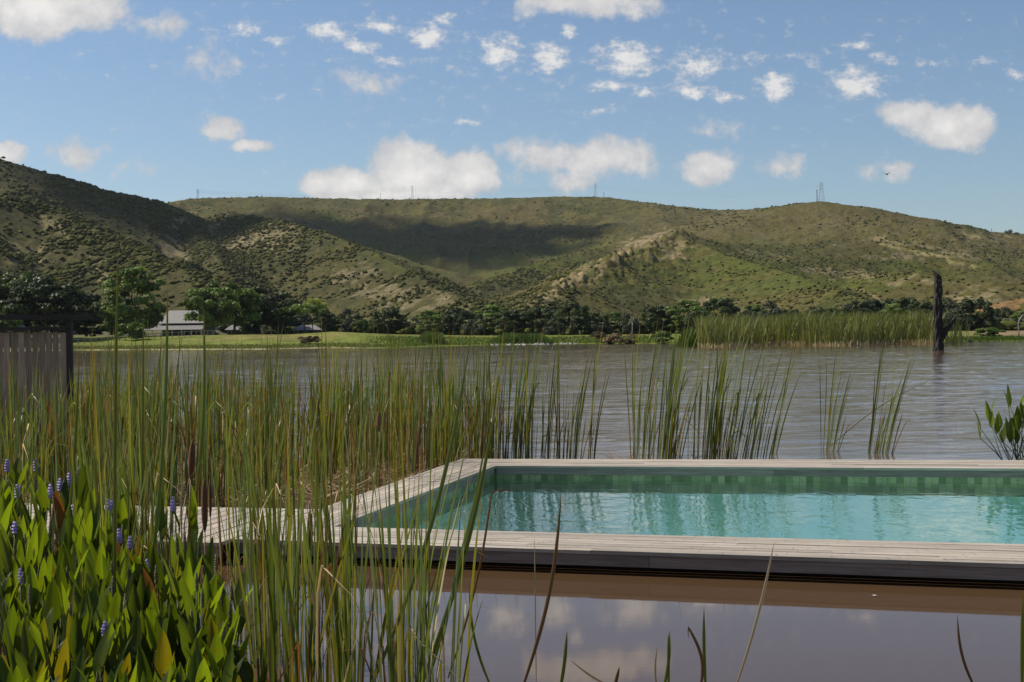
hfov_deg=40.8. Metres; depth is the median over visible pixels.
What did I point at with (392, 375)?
cattail clump
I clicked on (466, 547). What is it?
reed leaf
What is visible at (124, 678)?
pickerelweed plant
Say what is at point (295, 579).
cattail clump
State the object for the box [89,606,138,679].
pickerelweed plant
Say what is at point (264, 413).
cattail clump
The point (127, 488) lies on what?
cattail clump
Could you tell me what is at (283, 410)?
cattail clump
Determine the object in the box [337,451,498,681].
cattail clump
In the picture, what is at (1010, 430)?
pickerelweed plant
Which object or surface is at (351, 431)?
cattail clump
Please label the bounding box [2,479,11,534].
pickerelweed plant
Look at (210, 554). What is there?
pickerelweed plant
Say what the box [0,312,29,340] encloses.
green bush
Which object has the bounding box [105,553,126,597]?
pickerelweed plant
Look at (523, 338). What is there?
sedge
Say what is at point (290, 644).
cattail clump
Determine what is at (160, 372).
cattail clump
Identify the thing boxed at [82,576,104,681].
pickerelweed plant
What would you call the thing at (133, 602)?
pickerelweed plant
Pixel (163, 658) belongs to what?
pickerelweed plant
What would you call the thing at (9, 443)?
cattail clump
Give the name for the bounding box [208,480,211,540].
cattail spike
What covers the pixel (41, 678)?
pickerelweed plant
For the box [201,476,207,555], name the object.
cattail spike
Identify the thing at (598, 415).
cattail clump
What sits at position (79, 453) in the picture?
cattail clump
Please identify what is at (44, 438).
cattail clump
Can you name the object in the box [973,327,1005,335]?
green bush
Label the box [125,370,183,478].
cattail clump
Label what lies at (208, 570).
pickerelweed plant
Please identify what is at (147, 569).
pickerelweed plant
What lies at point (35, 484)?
pickerelweed plant
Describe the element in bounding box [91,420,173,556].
cattail clump
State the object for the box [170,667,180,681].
pickerelweed plant
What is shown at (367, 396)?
cattail clump
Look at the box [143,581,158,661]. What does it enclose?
pickerelweed plant
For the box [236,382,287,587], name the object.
cattail clump
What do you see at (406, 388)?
cattail clump
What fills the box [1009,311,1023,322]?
leafy tree
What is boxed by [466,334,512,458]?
cattail clump
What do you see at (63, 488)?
pickerelweed plant
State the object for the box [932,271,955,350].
burnt tree
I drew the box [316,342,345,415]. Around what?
cattail clump
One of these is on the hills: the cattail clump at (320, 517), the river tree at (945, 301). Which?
the river tree at (945, 301)
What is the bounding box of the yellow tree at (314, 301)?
[304,298,326,332]
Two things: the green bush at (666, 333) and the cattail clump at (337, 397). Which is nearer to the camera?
the cattail clump at (337, 397)
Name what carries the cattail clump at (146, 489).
in the lake
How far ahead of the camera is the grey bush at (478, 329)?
348.77 m
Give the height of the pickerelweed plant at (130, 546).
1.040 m
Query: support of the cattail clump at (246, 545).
in the lake
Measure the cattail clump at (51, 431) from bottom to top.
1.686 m
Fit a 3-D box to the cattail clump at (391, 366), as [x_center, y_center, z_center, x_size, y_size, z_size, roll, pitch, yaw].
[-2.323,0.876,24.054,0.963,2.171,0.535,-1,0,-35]
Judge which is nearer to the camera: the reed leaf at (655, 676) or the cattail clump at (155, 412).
the reed leaf at (655, 676)
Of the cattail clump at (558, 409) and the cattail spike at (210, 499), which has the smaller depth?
the cattail spike at (210, 499)
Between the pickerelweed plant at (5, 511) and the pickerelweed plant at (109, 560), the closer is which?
the pickerelweed plant at (109, 560)
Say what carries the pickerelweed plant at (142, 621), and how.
in the lake
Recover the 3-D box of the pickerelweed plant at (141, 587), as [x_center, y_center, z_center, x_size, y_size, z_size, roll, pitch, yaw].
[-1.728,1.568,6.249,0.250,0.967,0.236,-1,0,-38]
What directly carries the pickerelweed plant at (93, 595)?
in the lake
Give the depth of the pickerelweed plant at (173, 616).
6.02 m
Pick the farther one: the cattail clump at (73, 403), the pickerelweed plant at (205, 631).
the cattail clump at (73, 403)
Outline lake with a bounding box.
[0,341,1023,681]
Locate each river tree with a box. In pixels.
[29,321,51,336]
[82,323,102,336]
[214,324,226,334]
[217,321,247,330]
[271,316,299,326]
[296,313,314,324]
[312,311,336,324]
[322,317,341,331]
[368,319,385,331]
[369,307,409,333]
[435,307,477,328]
[439,314,464,330]
[493,309,529,333]
[513,320,535,332]
[525,307,556,334]
[553,301,592,334]
[580,311,612,334]
[639,305,672,333]
[651,312,681,329]
[683,310,712,330]
[702,297,739,320]
[780,309,801,317]
[802,306,832,316]
[837,304,866,316]
[842,300,880,314]
[867,298,893,315]
[885,296,920,317]
[906,301,932,316]
[927,298,953,315]
[956,298,995,330]
[984,308,1007,323]
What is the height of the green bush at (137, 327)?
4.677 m
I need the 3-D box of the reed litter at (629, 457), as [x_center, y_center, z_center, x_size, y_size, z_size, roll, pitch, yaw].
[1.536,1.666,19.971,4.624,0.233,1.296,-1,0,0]
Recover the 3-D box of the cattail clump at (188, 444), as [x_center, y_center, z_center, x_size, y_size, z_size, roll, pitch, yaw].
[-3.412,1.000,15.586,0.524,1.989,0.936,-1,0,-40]
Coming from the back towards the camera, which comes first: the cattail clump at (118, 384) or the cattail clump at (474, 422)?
the cattail clump at (118, 384)
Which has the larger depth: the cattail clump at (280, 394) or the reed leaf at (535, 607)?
the cattail clump at (280, 394)
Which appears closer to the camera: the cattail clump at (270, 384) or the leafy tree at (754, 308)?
the cattail clump at (270, 384)
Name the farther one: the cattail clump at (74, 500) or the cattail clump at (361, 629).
the cattail clump at (74, 500)
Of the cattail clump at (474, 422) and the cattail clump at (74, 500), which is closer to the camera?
the cattail clump at (74, 500)
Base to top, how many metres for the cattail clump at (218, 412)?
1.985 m
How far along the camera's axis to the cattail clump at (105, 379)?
16.54 m
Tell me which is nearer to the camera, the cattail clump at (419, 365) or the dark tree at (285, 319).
the cattail clump at (419, 365)
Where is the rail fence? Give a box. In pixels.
[73,330,219,343]
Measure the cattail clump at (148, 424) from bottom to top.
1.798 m
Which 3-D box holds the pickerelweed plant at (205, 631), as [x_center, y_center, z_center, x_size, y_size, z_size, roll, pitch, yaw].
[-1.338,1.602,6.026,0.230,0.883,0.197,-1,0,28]
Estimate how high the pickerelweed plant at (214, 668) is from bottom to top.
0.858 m
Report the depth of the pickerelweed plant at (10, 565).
7.41 m
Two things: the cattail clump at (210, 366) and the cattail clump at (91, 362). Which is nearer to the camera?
the cattail clump at (91, 362)
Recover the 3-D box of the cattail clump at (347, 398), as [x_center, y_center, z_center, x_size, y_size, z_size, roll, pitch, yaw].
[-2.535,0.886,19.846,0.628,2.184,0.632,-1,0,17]
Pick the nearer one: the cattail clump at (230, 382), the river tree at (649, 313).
the cattail clump at (230, 382)
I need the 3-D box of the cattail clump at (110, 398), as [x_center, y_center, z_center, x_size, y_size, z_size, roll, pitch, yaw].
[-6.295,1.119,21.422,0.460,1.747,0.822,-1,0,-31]
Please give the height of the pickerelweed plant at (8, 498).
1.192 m
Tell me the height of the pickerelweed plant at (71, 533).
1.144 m
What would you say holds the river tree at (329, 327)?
on the hills
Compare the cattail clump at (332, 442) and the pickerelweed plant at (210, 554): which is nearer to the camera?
the pickerelweed plant at (210, 554)
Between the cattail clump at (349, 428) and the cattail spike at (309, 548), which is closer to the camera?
the cattail spike at (309, 548)
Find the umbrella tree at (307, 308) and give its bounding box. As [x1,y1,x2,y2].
[277,303,328,332]
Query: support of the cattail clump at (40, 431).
in the lake
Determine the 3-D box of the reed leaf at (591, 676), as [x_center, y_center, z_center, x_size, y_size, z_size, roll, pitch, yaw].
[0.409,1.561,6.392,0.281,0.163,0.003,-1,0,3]
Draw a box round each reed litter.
[23,442,490,506]
[459,448,775,458]
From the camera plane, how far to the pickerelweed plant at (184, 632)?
5.77 m
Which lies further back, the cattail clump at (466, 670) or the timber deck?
the timber deck
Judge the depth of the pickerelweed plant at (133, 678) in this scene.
5.24 m
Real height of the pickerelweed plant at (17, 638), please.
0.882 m
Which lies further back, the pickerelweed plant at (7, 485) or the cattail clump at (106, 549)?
the pickerelweed plant at (7, 485)
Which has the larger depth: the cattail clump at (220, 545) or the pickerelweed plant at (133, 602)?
the cattail clump at (220, 545)
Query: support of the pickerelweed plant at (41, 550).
in the lake
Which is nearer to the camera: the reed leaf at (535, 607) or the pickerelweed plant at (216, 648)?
the pickerelweed plant at (216, 648)
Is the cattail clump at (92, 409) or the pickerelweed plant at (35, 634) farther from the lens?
the cattail clump at (92, 409)
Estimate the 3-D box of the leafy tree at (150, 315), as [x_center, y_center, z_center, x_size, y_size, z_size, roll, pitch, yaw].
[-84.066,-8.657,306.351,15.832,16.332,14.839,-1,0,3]
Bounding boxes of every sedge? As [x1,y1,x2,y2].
[417,330,446,344]
[489,332,554,343]
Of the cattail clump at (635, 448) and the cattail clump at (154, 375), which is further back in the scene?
the cattail clump at (635, 448)
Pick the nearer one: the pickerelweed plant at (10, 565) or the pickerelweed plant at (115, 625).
the pickerelweed plant at (115, 625)
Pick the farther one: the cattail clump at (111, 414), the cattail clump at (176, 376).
the cattail clump at (176, 376)
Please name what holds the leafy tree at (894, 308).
on the hills
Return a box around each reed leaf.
[69,360,78,504]
[113,253,117,579]
[141,323,143,564]
[152,281,167,546]
[189,305,205,536]
[372,330,471,681]
[425,402,496,679]
[428,419,489,676]
[447,489,508,677]
[469,587,489,681]
[523,497,560,681]
[534,536,536,681]
[560,633,567,681]
[573,662,601,681]
[614,666,619,681]
[654,649,656,681]
[664,630,670,681]
[667,636,669,681]
[688,627,703,681]
[702,612,706,681]
[737,544,773,681]
[820,381,820,430]
[830,379,930,446]
[957,615,972,681]
[1020,593,1023,681]
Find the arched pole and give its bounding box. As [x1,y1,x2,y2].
[1018,315,1023,337]
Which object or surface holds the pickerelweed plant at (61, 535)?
in the lake
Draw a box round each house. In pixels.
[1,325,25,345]
[144,310,211,335]
[225,325,259,334]
[293,325,322,333]
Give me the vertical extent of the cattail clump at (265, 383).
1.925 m
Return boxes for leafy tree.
[97,266,166,333]
[99,295,131,335]
[413,310,442,331]
[473,305,508,335]
[608,312,630,331]
[665,299,710,332]
[738,304,770,319]
[820,307,840,316]
[878,303,912,317]
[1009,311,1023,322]
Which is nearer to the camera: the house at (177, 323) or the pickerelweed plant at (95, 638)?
the pickerelweed plant at (95, 638)
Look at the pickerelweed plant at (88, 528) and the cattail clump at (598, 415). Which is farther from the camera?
the cattail clump at (598, 415)
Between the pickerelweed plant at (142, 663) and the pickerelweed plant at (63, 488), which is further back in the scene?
the pickerelweed plant at (63, 488)
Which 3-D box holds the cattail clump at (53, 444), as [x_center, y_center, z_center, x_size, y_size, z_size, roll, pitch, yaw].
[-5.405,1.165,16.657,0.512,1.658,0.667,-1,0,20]
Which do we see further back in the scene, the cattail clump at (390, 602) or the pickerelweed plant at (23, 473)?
the pickerelweed plant at (23, 473)
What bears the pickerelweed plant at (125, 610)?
in the lake
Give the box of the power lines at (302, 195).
[203,186,411,196]
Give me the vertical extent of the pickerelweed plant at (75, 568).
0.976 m
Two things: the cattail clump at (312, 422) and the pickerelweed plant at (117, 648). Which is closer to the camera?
the pickerelweed plant at (117, 648)
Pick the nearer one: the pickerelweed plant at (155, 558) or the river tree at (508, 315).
the pickerelweed plant at (155, 558)
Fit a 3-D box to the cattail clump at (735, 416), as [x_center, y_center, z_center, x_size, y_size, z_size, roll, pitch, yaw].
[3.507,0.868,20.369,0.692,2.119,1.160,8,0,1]
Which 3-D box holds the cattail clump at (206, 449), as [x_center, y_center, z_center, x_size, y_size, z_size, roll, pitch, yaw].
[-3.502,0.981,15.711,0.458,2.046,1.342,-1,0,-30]
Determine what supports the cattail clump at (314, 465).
in the lake
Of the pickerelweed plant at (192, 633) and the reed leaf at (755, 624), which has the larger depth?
the reed leaf at (755, 624)
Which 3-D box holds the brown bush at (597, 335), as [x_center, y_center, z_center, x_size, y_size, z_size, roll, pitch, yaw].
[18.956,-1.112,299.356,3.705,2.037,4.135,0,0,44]
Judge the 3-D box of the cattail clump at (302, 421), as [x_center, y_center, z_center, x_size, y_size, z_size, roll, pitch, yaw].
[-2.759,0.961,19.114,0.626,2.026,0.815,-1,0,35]
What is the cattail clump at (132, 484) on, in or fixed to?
in the lake
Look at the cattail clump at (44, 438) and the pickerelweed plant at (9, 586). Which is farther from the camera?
the cattail clump at (44, 438)
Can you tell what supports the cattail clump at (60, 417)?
in the lake
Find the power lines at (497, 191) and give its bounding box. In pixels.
[413,186,590,192]
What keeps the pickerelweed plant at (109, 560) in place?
in the lake
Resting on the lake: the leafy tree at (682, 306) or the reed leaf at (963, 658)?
the reed leaf at (963, 658)
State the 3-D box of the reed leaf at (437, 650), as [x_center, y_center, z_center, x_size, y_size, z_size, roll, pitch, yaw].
[-0.282,1.087,6.694,0.364,1.413,0.006,-1,0,-2]
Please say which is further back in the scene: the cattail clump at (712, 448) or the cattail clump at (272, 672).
the cattail clump at (712, 448)
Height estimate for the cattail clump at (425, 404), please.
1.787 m
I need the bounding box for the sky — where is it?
[0,0,1023,233]
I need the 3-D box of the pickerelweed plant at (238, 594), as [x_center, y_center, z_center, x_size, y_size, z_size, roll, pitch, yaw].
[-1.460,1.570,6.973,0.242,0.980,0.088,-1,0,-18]
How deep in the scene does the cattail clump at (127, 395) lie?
20.48 m
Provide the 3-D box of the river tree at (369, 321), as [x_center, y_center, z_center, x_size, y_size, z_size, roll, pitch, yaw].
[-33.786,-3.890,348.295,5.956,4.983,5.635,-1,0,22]
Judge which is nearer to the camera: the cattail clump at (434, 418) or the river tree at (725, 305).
the cattail clump at (434, 418)
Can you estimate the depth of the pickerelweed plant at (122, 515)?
8.24 m
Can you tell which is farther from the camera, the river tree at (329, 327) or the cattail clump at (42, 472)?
the river tree at (329, 327)
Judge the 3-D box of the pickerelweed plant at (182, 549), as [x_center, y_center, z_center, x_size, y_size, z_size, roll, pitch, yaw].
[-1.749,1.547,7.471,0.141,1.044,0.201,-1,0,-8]
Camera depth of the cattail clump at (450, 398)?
21.80 m
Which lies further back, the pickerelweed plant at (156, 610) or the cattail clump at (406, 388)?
the cattail clump at (406, 388)
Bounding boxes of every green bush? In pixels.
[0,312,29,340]
[118,321,146,338]
[353,319,371,331]
[596,339,614,343]
[651,330,673,341]
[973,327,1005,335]
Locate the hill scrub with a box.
[0,156,1023,335]
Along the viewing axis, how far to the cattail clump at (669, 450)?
19.86 m
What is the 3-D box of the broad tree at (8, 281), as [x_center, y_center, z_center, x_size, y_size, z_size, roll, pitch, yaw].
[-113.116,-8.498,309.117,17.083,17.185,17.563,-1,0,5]
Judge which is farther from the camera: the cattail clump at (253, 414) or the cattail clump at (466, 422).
the cattail clump at (466, 422)
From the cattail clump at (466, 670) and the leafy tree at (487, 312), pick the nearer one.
the cattail clump at (466, 670)
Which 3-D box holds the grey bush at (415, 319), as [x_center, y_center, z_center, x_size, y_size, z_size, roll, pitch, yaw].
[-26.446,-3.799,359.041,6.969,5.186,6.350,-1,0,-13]
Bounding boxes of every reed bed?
[676,326,696,346]
[691,308,946,346]
[697,339,932,346]
[943,313,969,344]
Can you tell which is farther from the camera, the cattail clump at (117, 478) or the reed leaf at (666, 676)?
the cattail clump at (117, 478)
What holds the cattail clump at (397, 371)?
in the lake
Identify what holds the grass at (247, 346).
on the hills
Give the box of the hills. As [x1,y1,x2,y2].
[0,159,1023,350]
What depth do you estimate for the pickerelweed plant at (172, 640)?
6.03 m
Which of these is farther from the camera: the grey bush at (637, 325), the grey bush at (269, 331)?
the grey bush at (637, 325)
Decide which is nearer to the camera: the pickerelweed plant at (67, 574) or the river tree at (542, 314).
the pickerelweed plant at (67, 574)
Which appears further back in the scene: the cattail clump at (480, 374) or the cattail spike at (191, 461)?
the cattail clump at (480, 374)
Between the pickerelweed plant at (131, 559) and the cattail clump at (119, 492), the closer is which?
the pickerelweed plant at (131, 559)
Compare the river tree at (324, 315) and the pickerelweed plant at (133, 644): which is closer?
the pickerelweed plant at (133, 644)
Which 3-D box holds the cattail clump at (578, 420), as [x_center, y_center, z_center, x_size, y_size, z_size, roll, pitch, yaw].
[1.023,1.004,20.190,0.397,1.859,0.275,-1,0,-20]
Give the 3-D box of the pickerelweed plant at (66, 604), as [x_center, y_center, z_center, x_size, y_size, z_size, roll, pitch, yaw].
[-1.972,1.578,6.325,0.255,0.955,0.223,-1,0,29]
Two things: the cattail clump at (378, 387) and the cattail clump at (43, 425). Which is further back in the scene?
the cattail clump at (378, 387)
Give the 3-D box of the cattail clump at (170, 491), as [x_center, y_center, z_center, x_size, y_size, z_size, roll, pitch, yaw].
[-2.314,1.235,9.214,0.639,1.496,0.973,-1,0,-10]
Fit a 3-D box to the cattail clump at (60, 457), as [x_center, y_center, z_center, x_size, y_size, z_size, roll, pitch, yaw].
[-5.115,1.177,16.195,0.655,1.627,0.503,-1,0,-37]
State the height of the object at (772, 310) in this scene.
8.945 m
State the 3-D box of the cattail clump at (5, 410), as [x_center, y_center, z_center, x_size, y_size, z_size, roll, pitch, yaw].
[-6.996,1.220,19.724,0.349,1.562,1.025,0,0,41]
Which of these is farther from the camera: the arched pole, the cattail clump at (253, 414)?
the arched pole
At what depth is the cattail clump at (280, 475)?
16.47 m
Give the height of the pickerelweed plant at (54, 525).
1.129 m
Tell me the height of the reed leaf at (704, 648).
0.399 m
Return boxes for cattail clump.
[0,360,51,479]
[0,366,12,473]
[0,367,41,477]
[0,377,16,473]
[0,377,43,520]
[0,379,22,447]
[5,393,77,493]
[6,345,47,500]
[6,354,50,502]
[8,349,52,469]
[15,361,65,488]
[21,364,82,497]
[35,367,99,553]
[37,413,48,471]
[38,377,87,479]
[39,378,71,493]
[40,356,91,482]
[40,378,72,491]
[40,406,125,548]
[44,364,98,480]
[44,431,149,519]
[46,369,90,486]
[50,374,102,489]
[59,341,87,464]
[62,395,98,467]
[64,329,98,466]
[67,406,144,526]
[68,399,105,505]
[71,364,109,446]
[72,359,144,547]
[74,360,126,468]
[75,342,112,408]
[75,423,152,681]
[79,323,113,466]
[79,368,128,489]
[79,425,179,552]
[80,374,96,452]
[88,349,107,406]
[89,349,151,503]
[89,370,118,455]
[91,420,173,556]
[92,346,132,436]
[95,358,140,453]
[96,339,120,412]
[96,340,119,395]
[96,362,125,400]
[97,359,109,430]
[98,375,177,561]
[100,374,159,550]
[101,382,158,554]
[103,360,136,465]
[103,360,186,560]
[107,326,175,504]
[107,359,172,553]
[110,368,134,480]
[111,398,130,483]
[118,416,202,565]
[120,355,176,440]
[122,406,176,607]
[123,363,180,500]
[125,340,142,396]
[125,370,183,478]
[125,370,198,497]
[127,359,160,503]
[128,373,196,465]
[129,354,197,484]
[131,330,180,441]
[132,345,164,431]
[134,333,162,487]
[141,367,209,504]
[144,369,207,571]
[144,384,183,475]
[145,328,171,404]
[145,422,203,585]
[146,384,183,496]
[150,369,194,440]
[151,329,184,452]
[151,333,168,411]
[156,364,184,488]
[164,346,217,489]
[167,353,190,414]
[170,330,183,442]
[172,350,198,484]
[175,343,224,477]
[175,344,242,507]
[175,347,241,506]
[179,384,229,498]
[180,337,218,458]
[180,344,201,427]
[180,365,221,449]
[181,337,221,402]
[181,345,249,490]
[182,395,276,581]
[189,340,215,419]
[193,437,333,664]
[194,343,239,507]
[200,345,228,457]
[203,377,364,681]
[206,333,251,483]
[206,363,256,495]
[206,366,224,425]
[208,369,273,490]
[212,339,232,451]
[214,341,237,418]
[215,366,288,619]
[217,356,252,468]
[218,347,266,465]
[219,376,232,455]
[222,377,263,479]
[222,382,297,621]
[223,356,251,411]
[227,348,286,497]
[230,346,281,487]
[231,362,280,484]
[233,360,277,474]
[234,348,266,429]
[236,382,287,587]
[238,336,265,455]
[245,413,303,604]
[250,343,302,478]
[251,350,289,448]
[254,324,283,456]
[255,341,300,460]
[256,357,385,681]
[256,428,358,681]
[256,463,382,681]
[259,419,348,681]
[260,329,297,454]
[264,340,294,441]
[268,349,301,432]
[268,355,322,480]
[268,375,298,496]
[269,327,312,486]
[284,398,366,681]
[285,347,345,473]
[288,363,324,470]
[289,352,331,488]
[290,347,324,445]
[290,397,365,681]
[293,388,423,681]
[295,316,343,476]
[300,338,352,470]
[306,346,357,479]
[306,350,376,472]
[309,355,359,485]
[309,448,405,681]
[311,337,359,472]
[315,347,344,408]
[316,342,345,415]
[319,355,352,458]
[320,332,357,468]
[321,370,471,681]
[324,386,362,434]
[324,435,478,681]
[332,421,490,681]
[337,357,381,462]
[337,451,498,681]
[340,352,365,438]
[340,356,358,444]
[343,363,399,487]
[344,323,373,460]
[345,351,390,476]
[353,409,453,681]
[355,339,386,454]
[355,363,377,441]
[357,339,399,450]
[359,342,389,441]
[365,337,429,488]
[365,339,402,464]
[365,360,409,458]
[367,337,405,425]
[367,352,390,467]
[368,332,430,405]
[368,482,557,681]
[370,322,403,444]
[372,370,420,467]
[373,348,411,409]
[377,362,410,473]
[383,333,426,423]
[385,362,420,448]
[386,349,412,449]
[387,351,410,408]
[390,340,412,457]
[392,343,446,469]
[393,367,442,477]
[399,337,421,440]
[401,335,425,444]
[401,373,446,473]
[406,354,452,472]
[410,359,468,459]
[414,325,436,438]
[416,349,438,440]
[418,324,462,468]
[421,332,447,459]
[422,324,461,462]
[423,323,461,453]
[431,323,463,464]
[432,345,461,438]
[437,345,479,452]
[438,337,465,459]
[441,358,467,464]
[451,339,500,458]
[452,368,473,458]
[456,374,507,449]
[460,354,483,437]
[463,330,506,450]
[465,376,506,458]
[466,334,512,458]
[478,326,524,458]
[478,334,517,431]
[487,323,568,458]
[518,330,558,458]
[541,336,569,458]
[552,330,589,458]
[570,348,596,458]
[588,326,609,458]
[624,320,647,458]
[637,332,664,458]
[642,319,741,458]
[664,321,705,458]
[686,316,773,458]
[706,319,754,458]
[723,330,772,458]
[744,338,791,458]
[771,339,800,453]
[822,334,846,450]
[829,369,854,451]
[868,325,909,453]
[882,354,916,454]
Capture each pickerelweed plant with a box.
[0,453,19,534]
[0,475,23,532]
[0,487,11,645]
[0,493,12,654]
[0,513,35,577]
[0,521,38,614]
[0,522,39,578]
[0,562,38,667]
[0,617,3,647]
[0,654,23,681]
[1,556,32,613]
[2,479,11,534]
[2,533,29,590]
[2,644,35,677]
[3,478,37,538]
[3,584,31,646]
[4,539,34,589]
[4,607,55,657]
[4,620,29,664]
[5,576,37,619]
[6,669,27,681]
[7,474,49,575]
[8,535,34,574]
[10,557,48,618]
[10,577,43,665]
[10,646,84,681]
[11,527,44,579]
[12,549,64,619]
[15,448,39,573]
[15,648,47,681]
[20,479,65,562]
[21,549,71,606]
[21,612,83,681]
[22,606,86,670]
[27,606,92,679]
[28,515,52,576]
[28,581,68,632]
[30,611,79,681]
[36,569,81,634]
[37,666,49,681]
[39,625,109,681]
[41,571,81,644]
[42,591,62,618]
[44,561,91,633]
[45,541,91,620]
[47,505,73,570]
[47,516,65,621]
[48,541,88,615]
[51,555,84,628]
[53,548,84,627]
[55,479,87,547]
[55,557,95,620]
[55,607,86,668]
[57,465,95,513]
[57,593,88,641]
[61,582,111,678]
[64,510,92,663]
[65,501,98,585]
[66,509,108,628]
[67,466,95,514]
[69,627,137,681]
[72,536,105,635]
[76,657,136,681]
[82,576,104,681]
[83,489,127,534]
[85,570,134,619]
[85,578,110,661]
[85,593,125,681]
[85,671,127,681]
[89,523,121,596]
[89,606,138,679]
[92,524,127,622]
[94,601,135,660]
[96,506,104,554]
[99,500,132,544]
[101,607,140,681]
[101,611,125,641]
[102,548,139,607]
[102,628,127,676]
[105,547,133,565]
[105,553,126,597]
[107,537,142,567]
[107,574,157,675]
[107,670,116,681]
[111,536,151,571]
[111,591,144,621]
[115,610,146,675]
[116,553,157,676]
[118,599,167,679]
[121,524,124,550]
[123,583,150,621]
[126,565,136,589]
[137,560,169,600]
[137,636,202,681]
[141,594,170,670]
[141,662,183,681]
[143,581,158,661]
[145,602,179,679]
[150,541,196,620]
[154,485,198,619]
[154,603,185,668]
[154,616,202,681]
[154,661,210,681]
[158,555,202,643]
[160,567,179,612]
[170,529,196,599]
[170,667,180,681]
[174,608,216,669]
[174,640,244,681]
[177,529,202,621]
[178,614,216,681]
[180,568,222,633]
[181,543,213,639]
[183,574,224,628]
[186,645,233,681]
[188,615,236,665]
[188,621,225,649]
[193,536,213,635]
[199,554,245,624]
[200,588,206,625]
[202,617,264,681]
[203,595,219,628]
[203,616,228,681]
[207,602,267,681]
[207,631,250,681]
[208,600,239,648]
[209,573,245,638]
[211,587,253,642]
[973,383,1023,459]
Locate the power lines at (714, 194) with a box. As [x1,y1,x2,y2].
[596,183,821,196]
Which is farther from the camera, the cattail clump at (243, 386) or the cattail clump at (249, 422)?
the cattail clump at (243, 386)
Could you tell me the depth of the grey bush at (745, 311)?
329.95 m
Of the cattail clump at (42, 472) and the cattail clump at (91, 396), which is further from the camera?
the cattail clump at (91, 396)
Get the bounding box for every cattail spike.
[187,437,194,548]
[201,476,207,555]
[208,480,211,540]
[307,504,312,672]
[376,411,381,487]
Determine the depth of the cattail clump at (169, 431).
16.64 m
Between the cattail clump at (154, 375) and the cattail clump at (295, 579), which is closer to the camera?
the cattail clump at (295, 579)
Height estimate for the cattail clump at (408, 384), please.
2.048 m
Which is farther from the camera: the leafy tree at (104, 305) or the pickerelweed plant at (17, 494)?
the leafy tree at (104, 305)
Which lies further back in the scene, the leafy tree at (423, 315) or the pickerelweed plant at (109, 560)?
the leafy tree at (423, 315)
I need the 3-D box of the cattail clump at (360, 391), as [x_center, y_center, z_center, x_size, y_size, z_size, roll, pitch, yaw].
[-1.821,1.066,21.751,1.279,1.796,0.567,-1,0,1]
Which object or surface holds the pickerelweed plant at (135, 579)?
in the lake
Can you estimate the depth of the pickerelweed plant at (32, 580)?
6.62 m
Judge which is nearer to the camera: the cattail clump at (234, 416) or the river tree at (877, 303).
the cattail clump at (234, 416)
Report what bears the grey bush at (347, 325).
on the hills
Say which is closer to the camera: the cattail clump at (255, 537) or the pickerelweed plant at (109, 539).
the pickerelweed plant at (109, 539)
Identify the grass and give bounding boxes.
[45,341,382,349]
[358,335,674,347]
[948,335,1023,341]
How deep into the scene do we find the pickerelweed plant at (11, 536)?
7.67 m
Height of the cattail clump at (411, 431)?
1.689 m
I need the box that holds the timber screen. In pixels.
[0,314,91,470]
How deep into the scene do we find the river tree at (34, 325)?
342.82 m
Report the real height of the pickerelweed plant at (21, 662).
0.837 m
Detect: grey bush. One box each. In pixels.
[260,325,276,334]
[287,314,313,326]
[337,308,366,332]
[404,317,421,323]
[461,314,488,334]
[543,317,565,334]
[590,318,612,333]
[620,313,645,333]
[735,309,756,320]
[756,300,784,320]
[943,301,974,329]
[992,306,1016,320]
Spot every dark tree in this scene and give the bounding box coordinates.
[70,294,112,336]
[232,285,280,333]
[260,292,298,333]
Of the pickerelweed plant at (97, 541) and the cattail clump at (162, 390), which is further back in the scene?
the cattail clump at (162, 390)
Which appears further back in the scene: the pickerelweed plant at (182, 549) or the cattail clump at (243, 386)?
the cattail clump at (243, 386)
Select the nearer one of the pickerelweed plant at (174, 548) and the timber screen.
the pickerelweed plant at (174, 548)
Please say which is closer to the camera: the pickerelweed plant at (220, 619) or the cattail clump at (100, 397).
the pickerelweed plant at (220, 619)
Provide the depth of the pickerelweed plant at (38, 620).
6.42 m
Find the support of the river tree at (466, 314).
on the hills
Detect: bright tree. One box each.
[182,281,241,334]
[209,281,263,334]
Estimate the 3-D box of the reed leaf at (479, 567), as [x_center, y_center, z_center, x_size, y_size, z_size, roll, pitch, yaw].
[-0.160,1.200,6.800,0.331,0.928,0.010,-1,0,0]
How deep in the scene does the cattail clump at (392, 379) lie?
22.34 m
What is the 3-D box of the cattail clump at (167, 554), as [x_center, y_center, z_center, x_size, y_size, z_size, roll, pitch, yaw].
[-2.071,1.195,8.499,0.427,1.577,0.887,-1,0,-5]
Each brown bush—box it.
[298,335,320,343]
[590,331,606,338]
[602,333,637,343]
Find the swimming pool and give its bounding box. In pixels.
[364,468,1023,543]
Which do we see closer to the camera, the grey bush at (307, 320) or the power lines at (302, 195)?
the grey bush at (307, 320)
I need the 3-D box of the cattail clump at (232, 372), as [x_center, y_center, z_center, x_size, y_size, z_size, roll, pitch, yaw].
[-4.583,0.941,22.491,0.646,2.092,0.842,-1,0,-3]
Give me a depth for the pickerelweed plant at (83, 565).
7.28 m
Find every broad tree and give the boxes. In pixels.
[0,269,39,323]
[0,275,96,340]
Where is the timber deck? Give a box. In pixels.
[10,459,1023,582]
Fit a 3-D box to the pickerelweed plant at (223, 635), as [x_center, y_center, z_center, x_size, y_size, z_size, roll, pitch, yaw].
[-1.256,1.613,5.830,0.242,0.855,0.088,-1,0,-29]
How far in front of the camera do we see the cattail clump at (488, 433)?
20.15 m
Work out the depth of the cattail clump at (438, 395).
21.27 m
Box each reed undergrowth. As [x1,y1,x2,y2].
[0,351,486,502]

